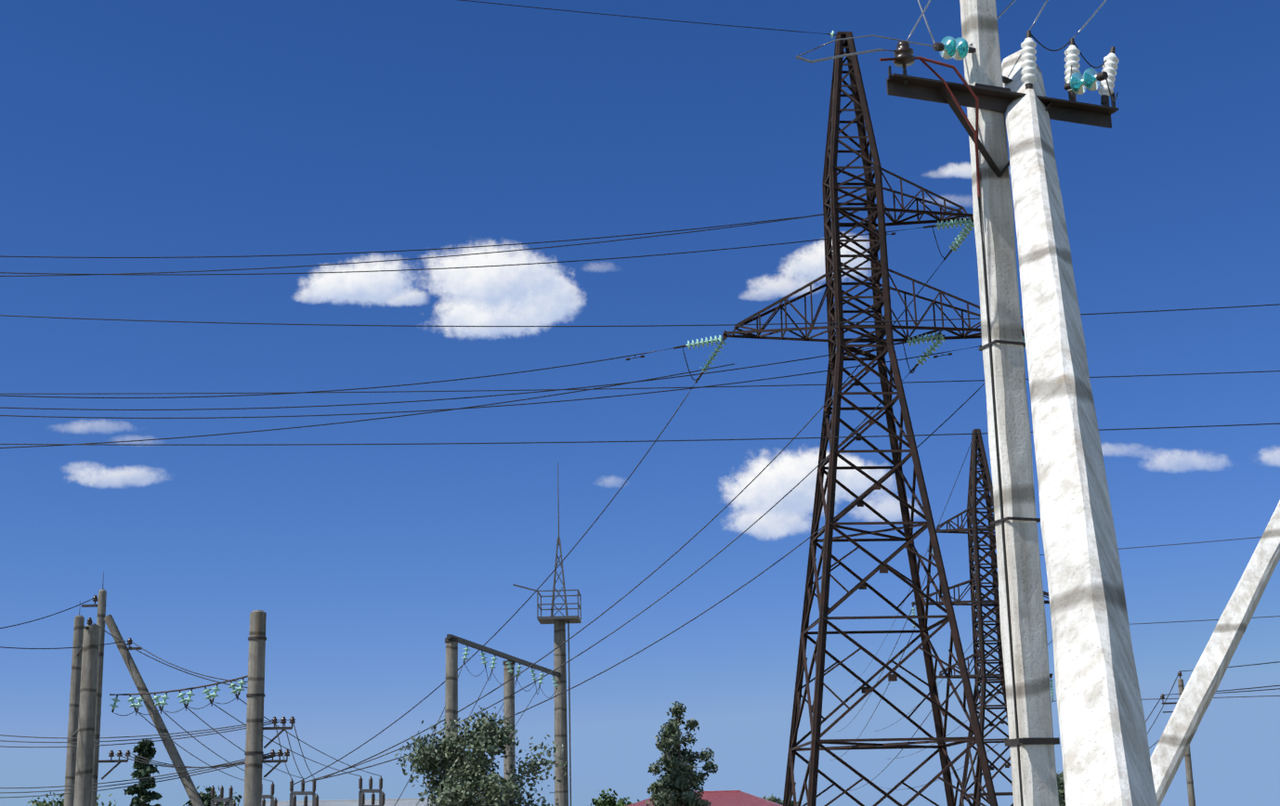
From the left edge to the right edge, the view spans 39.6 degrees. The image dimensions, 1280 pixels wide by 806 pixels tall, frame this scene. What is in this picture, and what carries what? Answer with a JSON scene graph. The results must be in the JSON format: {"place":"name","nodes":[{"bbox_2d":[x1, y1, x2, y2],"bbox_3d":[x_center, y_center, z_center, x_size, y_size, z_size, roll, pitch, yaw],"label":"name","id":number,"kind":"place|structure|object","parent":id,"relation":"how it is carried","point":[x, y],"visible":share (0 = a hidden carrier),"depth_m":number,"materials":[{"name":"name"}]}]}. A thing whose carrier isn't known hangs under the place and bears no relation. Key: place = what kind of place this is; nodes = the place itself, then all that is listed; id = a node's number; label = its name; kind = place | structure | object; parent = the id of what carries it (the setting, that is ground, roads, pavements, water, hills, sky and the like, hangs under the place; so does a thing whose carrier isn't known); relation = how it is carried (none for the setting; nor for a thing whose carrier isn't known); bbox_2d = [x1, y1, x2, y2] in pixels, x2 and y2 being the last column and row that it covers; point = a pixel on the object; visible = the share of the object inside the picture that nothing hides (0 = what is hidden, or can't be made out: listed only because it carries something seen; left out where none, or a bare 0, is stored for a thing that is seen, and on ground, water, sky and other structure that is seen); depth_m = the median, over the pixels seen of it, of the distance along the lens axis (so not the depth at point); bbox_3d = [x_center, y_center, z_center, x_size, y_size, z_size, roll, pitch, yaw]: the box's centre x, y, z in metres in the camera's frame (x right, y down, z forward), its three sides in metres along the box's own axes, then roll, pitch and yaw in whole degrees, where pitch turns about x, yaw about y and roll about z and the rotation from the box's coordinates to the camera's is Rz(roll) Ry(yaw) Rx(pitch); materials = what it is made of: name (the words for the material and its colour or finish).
{"place":"outdoors","nodes":[
{"label":"outdoors","id":0,"kind":"place"},
{"bbox_2d":[76,468,156,487],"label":"cloud","id":1,"kind":"structure","parent":0,"point":[122,477],"depth_m":2574.85,"materials":[{"name":"white"}]},
{"bbox_2d":[297,292,323,302],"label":"cloud","id":2,"kind":"structure","parent":0,"point":[305,298],"depth_m":2520.24,"materials":[{"name":"white"}]},
{"bbox_2d":[300,265,373,302],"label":"cloud","id":3,"kind":"structure","parent":0,"point":[351,287],"depth_m":2510.17,"materials":[{"name":"white"}]},
{"bbox_2d":[265,797,435,805],"bbox_3d":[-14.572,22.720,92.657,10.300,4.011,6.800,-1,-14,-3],"label":"building","id":4,"kind":"structure","parent":0,"point":[387,802],"depth_m":92.78,"materials":[{"name":"brick"}]},
{"bbox_2d":[293,254,422,307],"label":"cloud","id":5,"kind":"structure","parent":0,"point":[386,286],"depth_m":2511.73,"materials":[{"name":"white"}]},
{"bbox_2d":[364,277,428,307],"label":"cloud","id":6,"kind":"structure","parent":0,"point":[416,297],"depth_m":2513.87,"materials":[{"name":"white"}]},
{"bbox_2d":[375,242,564,313],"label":"cloud","id":7,"kind":"structure","parent":0,"point":[512,287],"depth_m":2517.25,"materials":[{"name":"white"}]},
{"bbox_2d":[435,267,574,340],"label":"cloud","id":8,"kind":"structure","parent":0,"point":[464,314],"depth_m":2520.56,"materials":[{"name":"white"}]},
{"bbox_2d":[520,266,585,337],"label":"cloud","id":9,"kind":"structure","parent":0,"point":[561,306],"depth_m":2521.27,"materials":[{"name":"white"}]},
{"bbox_2d":[561,268,581,308],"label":"cloud","id":10,"kind":"structure","parent":0,"point":[577,297],"depth_m":2523.56,"materials":[{"name":"white"}]},
{"bbox_2d":[0,0,1279,805],"label":"sky","id":11,"kind":"structure","parent":0,"point":[129,128],"materials":[{"name":"blue"}]},
{"bbox_2d":[626,790,783,805],"bbox_3d":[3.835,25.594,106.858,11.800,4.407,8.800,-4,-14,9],"label":"roof","id":12,"kind":"structure","parent":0,"point":[729,798],"depth_m":105.52,"materials":[{"name":"paint"}]},
{"bbox_2d":[746,291,768,300],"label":"cloud","id":13,"kind":"structure","parent":0,"point":[758,295],"depth_m":2529.67,"materials":[{"name":"white"}]},
{"bbox_2d":[724,451,839,516],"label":"cloud","id":14,"kind":"structure","parent":0,"point":[772,484],"depth_m":2532.13,"materials":[{"name":"white"}]},
{"bbox_2d":[731,498,855,539],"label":"cloud","id":15,"kind":"structure","parent":0,"point":[774,527],"depth_m":2538.45,"materials":[{"name":"white"}]},
{"bbox_2d":[747,273,867,298],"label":"cloud","id":16,"kind":"structure","parent":0,"point":[781,286],"depth_m":2522.95,"materials":[{"name":"white"}]},
{"bbox_2d":[731,451,896,518],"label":"cloud","id":17,"kind":"structure","parent":0,"point":[855,482],"depth_m":2532.66,"materials":[{"name":"white"}]},
{"bbox_2d":[782,242,871,281],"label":"cloud","id":18,"kind":"structure","parent":0,"point":[808,264],"depth_m":2518.85,"materials":[{"name":"white"}]},
{"bbox_2d":[831,236,868,251],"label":"cloud","id":19,"kind":"structure","parent":0,"point":[862,243],"depth_m":2523.46,"materials":[{"name":"white"}]},
{"bbox_2d":[858,496,915,522],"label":"cloud","id":20,"kind":"structure","parent":0,"point":[890,510],"depth_m":2537.68,"materials":[{"name":"white"}]},
{"bbox_2d":[945,164,1010,177],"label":"cloud","id":21,"kind":"structure","parent":0,"point":[963,170],"depth_m":2537.98,"materials":[{"name":"white"}]},
{"bbox_2d":[1110,443,1221,470],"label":"cloud","id":22,"kind":"structure","parent":0,"point":[1182,463],"depth_m":2555.04,"materials":[{"name":"white"}]},
{"bbox_2d":[1263,450,1279,465],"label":"cloud","id":23,"kind":"structure","parent":0,"point":[1274,458],"depth_m":2554.91,"materials":[{"name":"white"}]},
{"label":"ground","id":24,"kind":"structure","parent":0,"visible":0},
{"bbox_2d":[27,792,117,805],"bbox_3d":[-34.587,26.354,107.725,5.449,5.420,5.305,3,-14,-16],"label":"tree","id":25,"kind":"object","parent":24,"relation":"on","point":[40,803],"visible":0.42,"depth_m":106.99,"materials":[{"name":"green plant"}]},
{"bbox_2d":[123,739,162,805],"bbox_3d":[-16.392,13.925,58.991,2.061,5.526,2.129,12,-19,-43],"label":"conifer tree","id":26,"kind":"object","parent":24,"relation":"on","point":[145,796],"visible":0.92,"depth_m":59.18,"materials":[{"name":"green plant"}]},
{"bbox_2d":[182,785,242,805],"bbox_3d":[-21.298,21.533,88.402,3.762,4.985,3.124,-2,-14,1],"label":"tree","id":27,"kind":"object","parent":24,"relation":"on","point":[206,799],"visible":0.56,"depth_m":88.28,"materials":[{"name":"green plant"}]},
{"bbox_2d":[210,776,385,805],"bbox_3d":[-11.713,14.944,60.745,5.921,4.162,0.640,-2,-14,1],"label":"disconnector frames","id":28,"kind":"structure","parent":24,"relation":"on","point":[316,799],"depth_m":60.85,"materials":[{"name":"grey metal"}]},
{"bbox_2d":[64,572,568,805],"bbox_3d":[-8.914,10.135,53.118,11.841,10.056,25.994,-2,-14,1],"label":"utility poles","id":29,"kind":"object","parent":24,"relation":"on","point":[84,728],"visible":0.94,"depth_m":42.97,"materials":[{"name":"grey concrete"}]},
{"bbox_2d":[0,598,557,805],"bbox_3d":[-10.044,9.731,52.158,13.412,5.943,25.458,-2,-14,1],"label":"power lines","id":30,"kind":"object","parent":29,"relation":"attached to","point":[235,764],"visible":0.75,"depth_m":42.19,"materials":[{"name":"black metal"}]},
{"bbox_2d":[109,645,559,712],"bbox_3d":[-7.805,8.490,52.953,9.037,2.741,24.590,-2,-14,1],"label":"insulator strings","id":31,"kind":"object","parent":29,"relation":"hanging from","point":[241,683],"visible":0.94,"depth_m":41.89},
{"bbox_2d":[512,462,581,805],"bbox_3d":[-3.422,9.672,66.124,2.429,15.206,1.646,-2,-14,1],"label":"lightning mast","id":32,"kind":"object","parent":29,"relation":"on","point":[567,619],"visible":0.98,"depth_m":66.34,"materials":[{"name":"grey metal"}]},
{"bbox_2d":[394,705,566,805],"bbox_3d":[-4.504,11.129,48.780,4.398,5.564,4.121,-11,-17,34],"label":"olive tree","id":33,"kind":"object","parent":24,"relation":"on","point":[473,771],"visible":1,"depth_m":48.80,"materials":[{"name":"green plant"}]},
{"bbox_2d":[590,788,639,805],"bbox_3d":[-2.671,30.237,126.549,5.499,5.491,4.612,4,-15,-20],"label":"tree","id":34,"kind":"object","parent":24,"relation":"on","point":[608,801],"visible":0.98,"depth_m":126.80,"materials":[{"name":"green plant"}]},
{"bbox_2d":[644,701,718,805],"bbox_3d":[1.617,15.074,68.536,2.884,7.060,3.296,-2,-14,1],"label":"poplar tree","id":35,"kind":"object","parent":24,"relation":"on","point":[679,780],"visible":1,"depth_m":68.30,"materials":[{"name":"green plant"}]},
{"bbox_2d":[762,793,798,805],"bbox_3d":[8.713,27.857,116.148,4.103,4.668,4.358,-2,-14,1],"label":"tree","id":36,"kind":"object","parent":24,"relation":"on","point":[775,800],"visible":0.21,"depth_m":116.31,"materials":[{"name":"green plant"}]},
{"bbox_2d":[722,31,1024,805],"bbox_3d":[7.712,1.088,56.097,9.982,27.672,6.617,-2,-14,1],"label":"pylon","id":37,"kind":"object","parent":24,"relation":"on","point":[838,340],"visible":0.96,"depth_m":56.37,"materials":[{"name":"metal"}]},
{"bbox_2d":[626,30,1025,383],"bbox_3d":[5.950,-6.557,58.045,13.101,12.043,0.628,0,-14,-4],"label":"insulator strings","id":38,"kind":"object","parent":37,"relation":"attached to","point":[964,233],"visible":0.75,"depth_m":56.95,"materials":[{"name":"glass"}]},
{"bbox_2d":[911,429,1052,805],"bbox_3d":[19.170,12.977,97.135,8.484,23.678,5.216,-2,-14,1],"label":"transmission tower","id":39,"kind":"structure","parent":24,"relation":"on","point":[973,512],"depth_m":97.44,"materials":[{"name":"metal"}]},
{"bbox_2d":[0,0,1279,791],"bbox_3d":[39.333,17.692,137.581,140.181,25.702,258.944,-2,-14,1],"label":"power lines","id":40,"kind":"object","parent":39,"relation":"attached to","point":[560,401],"visible":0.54,"depth_m":55.69,"materials":[{"name":"grey metal"}]},
{"bbox_2d":[911,549,1055,701],"bbox_3d":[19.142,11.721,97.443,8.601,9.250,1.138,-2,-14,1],"label":"pylon insulators","id":41,"kind":"object","parent":39,"relation":"hanging from","point":[1051,680],"visible":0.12,"depth_m":96.77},
{"bbox_2d":[886,0,1158,805],"bbox_3d":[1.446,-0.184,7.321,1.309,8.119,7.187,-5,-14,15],"label":"pole","id":42,"kind":"object","parent":24,"relation":"on","point":[1102,739],"visible":0.88,"depth_m":9.33,"materials":[{"name":"white concrete"}]},
{"bbox_2d":[796,0,1118,805],"bbox_3d":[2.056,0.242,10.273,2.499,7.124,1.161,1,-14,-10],"label":"pole wires","id":43,"kind":"object","parent":42,"relation":"attached to","point":[922,59],"visible":0.9,"depth_m":10.24,"materials":[{"name":"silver metal"}]},
{"bbox_2d":[932,36,1108,94],"bbox_3d":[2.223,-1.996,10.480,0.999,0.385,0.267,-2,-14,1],"label":"glass insulators","id":44,"kind":"object","parent":42,"relation":"attached to","point":[959,48],"visible":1,"depth_m":10.46,"materials":[{"name":"glass"}]},
{"bbox_2d":[1011,770,1065,805],"bbox_3d":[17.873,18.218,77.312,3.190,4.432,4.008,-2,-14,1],"label":"willow tree","id":45,"kind":"object","parent":24,"relation":"on","point":[1061,790],"visible":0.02,"depth_m":77.23,"materials":[{"name":"green plant"}]},
{"bbox_2d":[1160,671,1195,805],"bbox_3d":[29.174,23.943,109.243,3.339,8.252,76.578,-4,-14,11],"label":"distant poles","id":46,"kind":"object","parent":24,"relation":"on","point":[1189,779],"visible":0.31,"depth_m":72.78,"materials":[{"name":"concrete"}]},
{"bbox_2d":[1149,500,1279,805],"bbox_3d":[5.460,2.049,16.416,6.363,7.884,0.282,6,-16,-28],"label":"strut","id":47,"kind":"object","parent":24,"relation":"on","point":[1191,708],"visible":0.94,"depth_m":16.12,"materials":[{"name":"white concrete"}]}
]}

